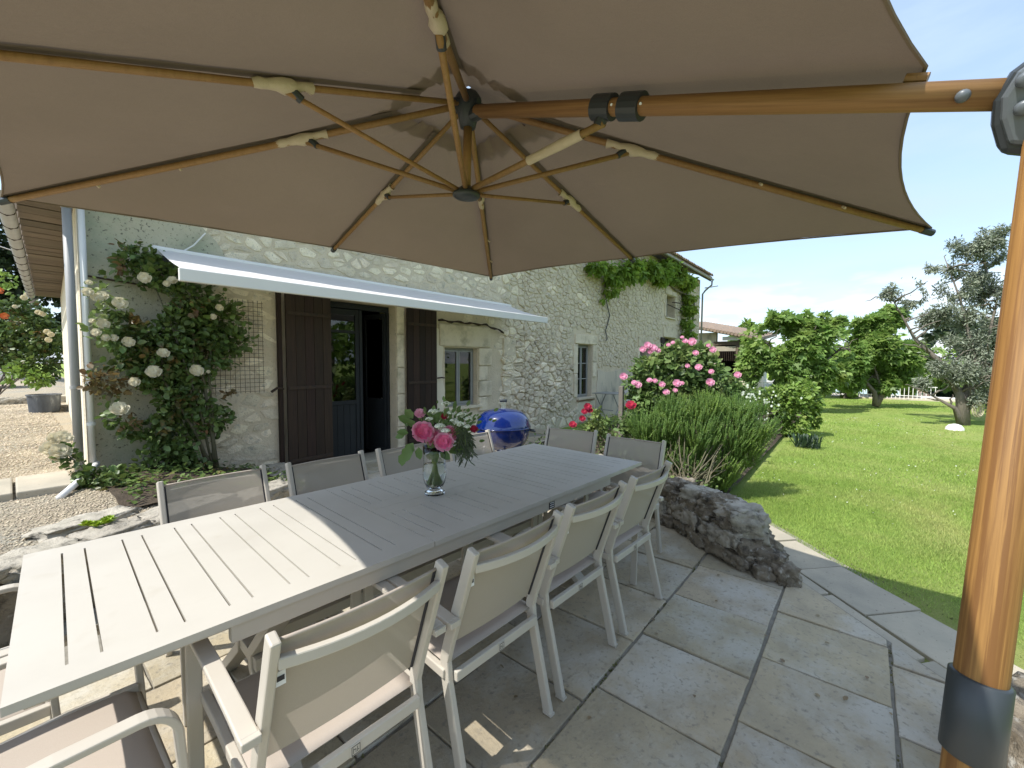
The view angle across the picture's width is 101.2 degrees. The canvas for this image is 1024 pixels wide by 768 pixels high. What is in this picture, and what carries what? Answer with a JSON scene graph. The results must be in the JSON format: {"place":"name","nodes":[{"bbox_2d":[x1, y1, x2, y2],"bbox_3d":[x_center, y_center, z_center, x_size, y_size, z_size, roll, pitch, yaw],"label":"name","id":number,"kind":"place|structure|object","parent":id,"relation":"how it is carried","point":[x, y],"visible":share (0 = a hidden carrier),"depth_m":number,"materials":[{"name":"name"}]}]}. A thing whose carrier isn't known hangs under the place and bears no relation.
{"place":"outdoors","nodes":[
{"label":"outdoors","id":0,"kind":"place"},
{"bbox_2d":[0,373,157,553],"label":"gravel court","id":1,"kind":"object","parent":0,"point":[63,418],"visible":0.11,"depth_m":4.08,"materials":[{"name":"beige gravel"}]},
{"bbox_2d":[0,219,52,321],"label":"dark tree","id":2,"kind":"object","parent":1,"relation":"on","point":[7,262],"visible":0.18,"depth_m":18.72,"materials":[{"name":"green plant"}]},
{"bbox_2d":[0,263,61,350],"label":"dark tree","id":3,"kind":"object","parent":1,"relation":"on","point":[56,302],"visible":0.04,"depth_m":20.36,"materials":[{"name":"green plant"}]},
{"bbox_2d":[0,269,63,394],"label":"mixed rose shrub","id":4,"kind":"object","parent":1,"relation":"on","point":[30,344],"visible":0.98,"depth_m":10.42,"materials":[{"name":"green plant"}]},
{"bbox_2d":[0,395,67,410],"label":"kerb stones","id":5,"kind":"object","parent":1,"relation":"on","point":[12,400],"visible":0.21,"depth_m":9.60,"materials":[{"name":"beige stone"}]},
{"bbox_2d":[0,470,74,501],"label":"stone step","id":6,"kind":"object","parent":1,"relation":"on","point":[29,486],"visible":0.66,"depth_m":3.61,"materials":[{"name":"beige stone"}]},
{"bbox_2d":[25,393,61,412],"bbox_3d":[-9.392,0.388,8.445,0.500,0.370,0.500,3,4,40],"label":"planter tub","id":7,"kind":"object","parent":1,"relation":"on","point":[43,402],"visible":0.91,"depth_m":8.30,"materials":[{"name":"metal"}]},
{"bbox_2d":[0,404,157,554],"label":"pebbles","id":8,"kind":"object","parent":1,"relation":"on","point":[31,423],"visible":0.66,"depth_m":4.45,"materials":[{"name":"beige gravel"}]},
{"bbox_2d":[106,463,275,507],"bbox_3d":[-2.988,0.988,4.188,1.480,0.267,1.500,3,4,40],"label":"rose bed","id":9,"kind":"object","parent":1,"relation":"on","point":[124,497],"visible":0.23,"depth_m":3.66,"materials":[{"name":"soil"}]},
{"bbox_2d":[38,430,161,490],"bbox_3d":[-3.595,0.769,3.742,0.985,0.731,0.338,0,3,4],"label":"rose","id":10,"kind":"object","parent":9,"relation":"on","point":[62,451],"visible":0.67,"depth_m":3.69,"materials":[{"name":"green plant"}]},
{"bbox_2d":[107,458,286,503],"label":"leaf litter","id":11,"kind":"object","parent":9,"relation":"on","point":[158,471],"visible":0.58,"depth_m":4.02,"materials":[{"name":"plant"}]},
{"bbox_2d":[0,428,944,767],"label":"terrace","id":12,"kind":"structure","parent":0,"point":[756,702],"depth_m":1.93,"materials":[{"name":"stone"}]},
{"bbox_2d":[0,583,60,735],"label":"garden chair","id":13,"kind":"object","parent":12,"relation":"on","point":[22,718],"visible":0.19,"depth_m":1.28,"materials":[{"name":"metal"}]},
{"bbox_2d":[0,625,188,767],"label":"garden chair","id":14,"kind":"object","parent":12,"relation":"on","point":[117,729],"visible":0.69,"depth_m":1.16,"materials":[{"name":"fabric"}]},
{"bbox_2d":[0,462,289,647],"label":"retaining wall","id":15,"kind":"structure","parent":12,"relation":"on","point":[50,536],"depth_m":2.69,"materials":[{"name":"stone"}]},
{"bbox_2d":[78,515,117,526],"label":"succulent","id":16,"kind":"object","parent":15,"relation":"on","point":[105,519],"visible":1,"depth_m":2.77,"materials":[{"name":"green plant"}]},
{"bbox_2d":[156,464,323,726],"bbox_3d":[-1.411,0.940,2.143,0.691,0.894,0.586,3,4,41],"label":"garden chair","id":17,"kind":"object","parent":12,"relation":"on","point":[189,499],"visible":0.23,"depth_m":2.26,"materials":[{"name":"fabric"}]},
{"bbox_2d":[185,558,448,767],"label":"garden chair","id":18,"kind":"object","parent":12,"relation":"on","point":[301,694],"visible":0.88,"depth_m":1.17,"materials":[{"name":"fabric"}]},
{"bbox_2d":[0,443,641,767],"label":"dining table","id":19,"kind":"object","parent":12,"relation":"on","point":[250,577],"visible":0.88,"depth_m":1.61,"materials":[{"name":"grey metal"}]},
{"bbox_2d":[423,444,446,496],"bbox_3d":[-0.436,0.484,2.368,0.134,0.275,0.134,3,4,40],"label":"vase","id":20,"kind":"object","parent":19,"relation":"on","point":[434,470],"visible":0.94,"depth_m":2.32,"materials":[{"name":"clear glass"}]},
{"bbox_2d":[395,396,498,467],"bbox_3d":[-0.372,0.319,2.358,0.585,0.497,0.182,0,3,2],"label":"flower bouquet","id":21,"kind":"object","parent":20,"relation":"in","point":[432,436],"visible":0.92,"depth_m":2.36,"materials":[{"name":"pink plant"}]},
{"bbox_2d":[285,450,418,617],"bbox_3d":[-0.978,0.920,2.550,0.691,0.894,0.586,3,4,41],"label":"garden chair","id":22,"kind":"object","parent":12,"relation":"on","point":[310,476],"visible":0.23,"depth_m":2.69,"materials":[{"name":"fabric"}]},
{"bbox_2d":[375,443,494,545],"bbox_3d":[-0.568,0.899,2.976,0.691,0.894,0.586,3,4,40],"label":"garden chair","id":23,"kind":"object","parent":12,"relation":"on","point":[388,462],"visible":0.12,"depth_m":3.03,"materials":[{"name":"fabric"}]},
{"bbox_2d":[363,510,563,767],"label":"garden chair","id":24,"kind":"object","parent":12,"relation":"on","point":[486,590],"visible":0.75,"depth_m":1.58,"materials":[{"name":"fabric"}]},
{"bbox_2d":[448,429,546,516],"bbox_3d":[-0.150,0.876,3.460,0.691,0.894,0.586,3,4,40],"label":"garden chair","id":25,"kind":"object","parent":12,"relation":"on","point":[486,446],"visible":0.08,"depth_m":3.71,"materials":[{"name":"fabric"}]},
{"bbox_2d":[471,399,535,450],"bbox_3d":[-0.112,0.710,4.663,0.674,1.096,0.637,3,4,40],"label":"kettle grill","id":26,"kind":"object","parent":12,"relation":"on","point":[509,428],"visible":0.69,"depth_m":4.39,"materials":[{"name":"blue metal"}]},
{"bbox_2d":[0,0,1023,767],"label":"cantilever parasol","id":27,"kind":"object","parent":12,"relation":"on","point":[562,132],"visible":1,"depth_m":1.35,"materials":[{"name":"fabric"}]},
{"bbox_2d":[469,480,626,701],"bbox_3d":[0.191,0.942,2.205,0.691,0.894,0.586,3,4,42],"label":"garden chair","id":28,"kind":"object","parent":12,"relation":"on","point":[584,530],"visible":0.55,"depth_m":2.01,"materials":[{"name":"fabric"}]},
{"bbox_2d":[544,426,597,512],"bbox_3d":[0.400,0.866,3.693,0.586,0.894,0.691,2,4,32],"label":"garden chair","id":29,"kind":"object","parent":12,"relation":"on","point":[581,441],"visible":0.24,"depth_m":3.89,"materials":[{"name":"fabric"}]},
{"bbox_2d":[537,460,671,635],"bbox_3d":[0.591,0.920,2.651,0.691,0.894,0.586,3,4,42],"label":"garden chair","id":30,"kind":"object","parent":12,"relation":"on","point":[642,497],"visible":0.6,"depth_m":2.46,"materials":[{"name":"fabric"}]},
{"bbox_2d":[572,433,665,584],"bbox_3d":[0.826,0.890,3.252,0.586,0.894,0.691,3,4,39],"label":"garden chair","id":31,"kind":"object","parent":12,"relation":"on","point":[649,455],"visible":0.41,"depth_m":3.37,"materials":[{"name":"fabric"}]},
{"bbox_2d":[618,386,623,437],"bbox_3d":[1.764,0.594,6.798,0.070,1.120,0.070,3,4,40],"label":"wooden post","id":32,"kind":"object","parent":12,"relation":"on","point":[621,400],"visible":0.45,"depth_m":6.75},
{"bbox_2d":[350,525,1021,767],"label":"joint weeds","id":33,"kind":"object","parent":12,"relation":"on","point":[605,678],"visible":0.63,"depth_m":2.04,"materials":[{"name":"green plant"}]},
{"bbox_2d":[500,545,892,719],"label":"fallen leaves","id":34,"kind":"object","parent":12,"relation":"on","point":[816,694],"visible":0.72,"depth_m":1.90,"materials":[{"name":"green plant"}]},
{"bbox_2d":[594,454,802,587],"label":"stone wall","id":35,"kind":"structure","parent":12,"relation":"on","point":[735,531],"depth_m":3.18,"materials":[{"name":"grey stone"}]},
{"bbox_2d":[37,364,924,378],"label":"ground","id":36,"kind":"structure","parent":0,"point":[62,366],"depth_m":76.71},
{"bbox_2d":[774,329,964,363],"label":"woods","id":37,"kind":"object","parent":36,"relation":"on","point":[940,350],"visible":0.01,"depth_m":69.88,"materials":[{"name":"green plant"}]},
{"bbox_2d":[0,0,1023,362],"label":"sky","id":38,"kind":"structure","parent":0,"point":[956,177],"materials":[{"name":"blue"}]},
{"bbox_2d":[559,396,1023,669],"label":"lawn","id":39,"kind":"structure","parent":0,"point":[779,444],"depth_m":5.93,"materials":[{"name":"green plant"}]},
{"bbox_2d":[0,190,717,499],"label":"farmhouse","id":40,"kind":"object","parent":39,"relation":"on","point":[343,377],"visible":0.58,"depth_m":6.34,"materials":[{"name":"beige stone"}]},
{"bbox_2d":[75,238,258,472],"bbox_3d":[-3.454,-0.149,4.357,0.476,2.497,1.506,3,4,40],"label":"climbing rose","id":41,"kind":"object","parent":40,"relation":"attached to","point":[197,318],"visible":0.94,"depth_m":4.24,"materials":[{"name":"green plant"}]},
{"bbox_2d":[179,297,264,394],"bbox_3d":[-3.279,-0.431,4.786,0.008,1.100,0.830,3,4,40],"label":"wire trellis","id":42,"kind":"object","parent":40,"relation":"attached to","point":[244,357],"visible":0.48,"depth_m":4.97,"materials":[{"name":"metal"}]},
{"bbox_2d":[331,308,363,456],"bbox_3d":[-2.476,0.022,6.227,0.065,2.250,0.545,3,4,41],"label":"door","id":43,"kind":"structure","parent":40,"relation":"in","point":[346,324],"depth_m":6.25,"materials":[{"name":"paint"}]},
{"bbox_2d":[149,245,547,322],"bbox_3d":[-1.525,-1.256,6.122,1.060,0.460,5.590,3,4,40],"label":"awning","id":44,"kind":"object","parent":40,"relation":"attached to","point":[201,268],"visible":0.94,"depth_m":4.90,"materials":[{"name":"white paint"}]},
{"bbox_2d":[364,314,386,450],"bbox_3d":[-2.250,-0.013,6.929,0.500,2.250,0.040,2,4,32],"label":"door","id":45,"kind":"structure","parent":40,"relation":"in","point":[374,330],"depth_m":6.92,"materials":[{"name":"paint"}]},
{"bbox_2d":[444,347,482,410],"bbox_3d":[-0.948,-0.105,7.829,0.240,1.130,0.950,3,4,40],"label":"window","id":46,"kind":"structure","parent":40,"relation":"in","point":[458,361],"depth_m":7.85,"materials":[{"name":"grey paint"}]},
{"bbox_2d":[576,345,594,399],"bbox_3d":[1.907,-0.318,11.246,0.260,1.450,0.885,3,4,40],"label":"window","id":47,"kind":"structure","parent":40,"relation":"in","point":[582,349],"depth_m":11.36,"materials":[{"name":"grey paint"}]},
{"bbox_2d":[583,255,700,339],"bbox_3d":[4.876,-1.885,14.163,0.850,5.350,9.174,3,4,40],"label":"wisteria","id":48,"kind":"object","parent":40,"relation":"attached to","point":[663,273],"visible":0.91,"depth_m":13.54,"materials":[{"name":"green plant"}]},
{"bbox_2d":[592,391,625,421],"bbox_3d":[2.534,0.577,10.899,0.650,0.708,0.700,3,4,40],"label":"folding bistro table","id":49,"kind":"object","parent":39,"relation":"on","point":[610,393],"visible":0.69,"depth_m":10.78,"materials":[{"name":"grey paint"}]},
{"bbox_2d":[534,409,800,492],"bbox_3d":[3.994,0.998,9.433,3.600,0.197,12.000,3,4,40],"label":"flower bed","id":50,"kind":"object","parent":39,"relation":"on","point":[777,438],"visible":0.02,"depth_m":7.43,"materials":[{"name":"soil"}]},
{"bbox_2d":[569,401,638,453],"bbox_3d":[1.240,0.714,5.378,0.731,1.038,0.982,3,4,40],"label":"red rose bush","id":51,"kind":"object","parent":50,"relation":"on","point":[598,426],"visible":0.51,"depth_m":5.34,"materials":[{"name":"green plant"}]},
{"bbox_2d":[526,410,782,490],"bbox_3d":[3.589,0.802,8.732,3.285,0.532,10.122,3,4,40],"label":"ground cover","id":52,"kind":"object","parent":50,"relation":"on","point":[705,484],"visible":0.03,"depth_m":6.62,"materials":[{"name":"green plant"}]},
{"bbox_2d":[619,336,746,430],"bbox_3d":[2.706,0.204,6.826,2.226,1.921,1.176,0,3,-1],"label":"pink rose bush","id":53,"kind":"object","parent":50,"relation":"on","point":[653,376],"visible":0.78,"depth_m":6.68,"materials":[{"name":"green plant"}]},
{"bbox_2d":[663,444,728,486],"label":"dry rosemary stems","id":54,"kind":"object","parent":50,"relation":"on","point":[688,464],"visible":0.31,"depth_m":4.57,"materials":[{"name":"plant"}]},
{"bbox_2d":[625,383,784,492],"bbox_3d":[2.277,0.680,5.111,1.839,1.407,1.024,-1,3,-16],"label":"rosemary bush","id":55,"kind":"object","parent":50,"relation":"on","point":[710,418],"visible":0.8,"depth_m":4.92,"materials":[{"name":"plant"}]},
{"bbox_2d":[739,381,801,419],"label":"white rose bush","id":56,"kind":"object","parent":50,"relation":"on","point":[752,394],"visible":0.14,"depth_m":8.44,"materials":[{"name":"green plant"}]},
{"bbox_2d":[748,377,825,437],"bbox_3d":[5.995,0.614,9.280,1.794,1.542,0.947,-1,3,-14],"label":"round shrub","id":57,"kind":"object","parent":50,"relation":"on","point":[792,403],"visible":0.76,"depth_m":9.10,"materials":[{"name":"green plant"}]},
{"bbox_2d":[699,321,775,389],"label":"outbuilding","id":58,"kind":"structure","parent":39,"relation":"on","point":[728,350],"depth_m":22.34,"materials":[{"name":"beige paint"}]},
{"bbox_2d":[728,317,765,343],"bbox_3d":[16.492,-2.565,32.825,7.011,5.334,2.074,0,3,-6],"label":"distant tree","id":59,"kind":"object","parent":39,"relation":"on","point":[748,322],"visible":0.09,"depth_m":32.69,"materials":[{"name":"green plant"}]},
{"bbox_2d":[732,307,857,397],"bbox_3d":[9.109,-0.799,13.602,3.851,3.399,1.671,0,3,0],"label":"fig tree","id":60,"kind":"object","parent":39,"relation":"on","point":[805,348],"visible":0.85,"depth_m":13.30,"materials":[{"name":"green plant"}]},
{"bbox_2d":[788,433,825,448],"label":"strap leaves","id":61,"kind":"object","parent":39,"relation":"on","point":[804,440],"visible":1,"depth_m":7.97,"materials":[{"name":"green plant"}]},
{"bbox_2d":[766,380,898,391],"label":"white garden wall","id":62,"kind":"structure","parent":39,"relation":"on","point":[768,384],"depth_m":26.40,"materials":[{"name":"paint"}]},
{"bbox_2d":[837,391,858,398],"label":"clipped shrub","id":63,"kind":"object","parent":39,"relation":"on","point":[845,395],"visible":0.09,"depth_m":19.37,"materials":[{"name":"green plant"}]},
{"bbox_2d":[734,335,962,393],"bbox_3d":[15.753,-0.877,19.537,10.566,2.894,2.124,0,3,1],"label":"hedge","id":64,"kind":"object","parent":39,"relation":"on","point":[939,384],"visible":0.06,"depth_m":19.35,"materials":[{"name":"green plant"}]},
{"bbox_2d":[830,302,939,406],"bbox_3d":[13.313,-1.073,15.267,4.494,3.840,1.748,0,3,-3],"label":"fig tree","id":65,"kind":"object","parent":39,"relation":"on","point":[888,363],"visible":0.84,"depth_m":14.93,"materials":[{"name":"green plant"}]},
{"bbox_2d":[899,387,916,397],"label":"clipped shrub","id":66,"kind":"object","parent":39,"relation":"on","point":[912,392],"visible":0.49,"depth_m":19.31,"materials":[{"name":"green plant"}]},
{"bbox_2d":[867,223,1010,425],"bbox_3d":[11.988,-1.561,11.316,3.440,5.364,1.826,1,3,8],"label":"olive tree","id":67,"kind":"object","parent":39,"relation":"on","point":[974,378],"visible":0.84,"depth_m":11.22,"materials":[{"name":"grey plant"}]},
{"bbox_2d":[971,402,983,416],"bbox_3d":[12.047,0.663,10.870,0.269,0.401,0.096,0,3,2],"label":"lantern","id":68,"kind":"object","parent":67,"relation":"hanging from","point":[979,412],"visible":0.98,"depth_m":10.86,"materials":[{"name":"beige"}]},
{"bbox_2d":[945,424,964,430],"bbox_3d":[10.789,1.043,10.240,0.332,0.150,0.340,3,4,40],"label":"white lawn stone","id":69,"kind":"object","parent":39,"relation":"on","point":[956,427],"visible":1,"depth_m":10.15,"materials":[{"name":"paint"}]},
{"bbox_2d":[921,317,998,396],"bbox_3d":[21.722,-0.980,19.433,9.002,5.019,5.007,-2,4,-34],"label":"evergreen tree","id":70,"kind":"object","parent":39,"relation":"on","point":[932,337],"visible":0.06,"depth_m":19.69,"materials":[{"name":"green plant"}]},
{"bbox_2d":[1006,671,1023,767],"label":"garden rocks","id":71,"kind":"object","parent":39,"relation":"on","point":[1015,759],"visible":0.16,"depth_m":1.42,"materials":[{"name":"grey stone"}]},
{"bbox_2d":[835,390,954,397],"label":"pool water","id":72,"kind":"structure","parent":0,"point":[919,394],"depth_m":21.04,"materials":[{"name":"teal liquid"}]},
{"bbox_2d":[769,522,1023,678],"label":"path","id":73,"kind":"structure","parent":0,"point":[915,632],"depth_m":2.73,"materials":[{"name":"stone"}]},
{"bbox_2d":[831,394,985,403],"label":"pool terrace","id":74,"kind":"structure","parent":0,"point":[901,398],"depth_m":18.81,"materials":[{"name":"beige stone"}]},
{"bbox_2d":[731,381,937,399],"bbox_3d":[15.129,0.274,20.793,8.350,0.600,0.050,3,4,40],"label":"pool fence","id":75,"kind":"object","parent":74,"relation":"on","point":[867,394],"visible":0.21,"depth_m":18.76,"materials":[{"name":"white paint"}]},
{"bbox_2d":[834,393,954,398],"bbox_3d":[20.862,0.378,23.794,11.300,0.038,9.600,3,4,40],"label":"pool coping","id":76,"kind":"object","parent":74,"relation":"on","point":[922,397],"depth_m":19.07,"materials":[{"name":"white paint"}]}
]}

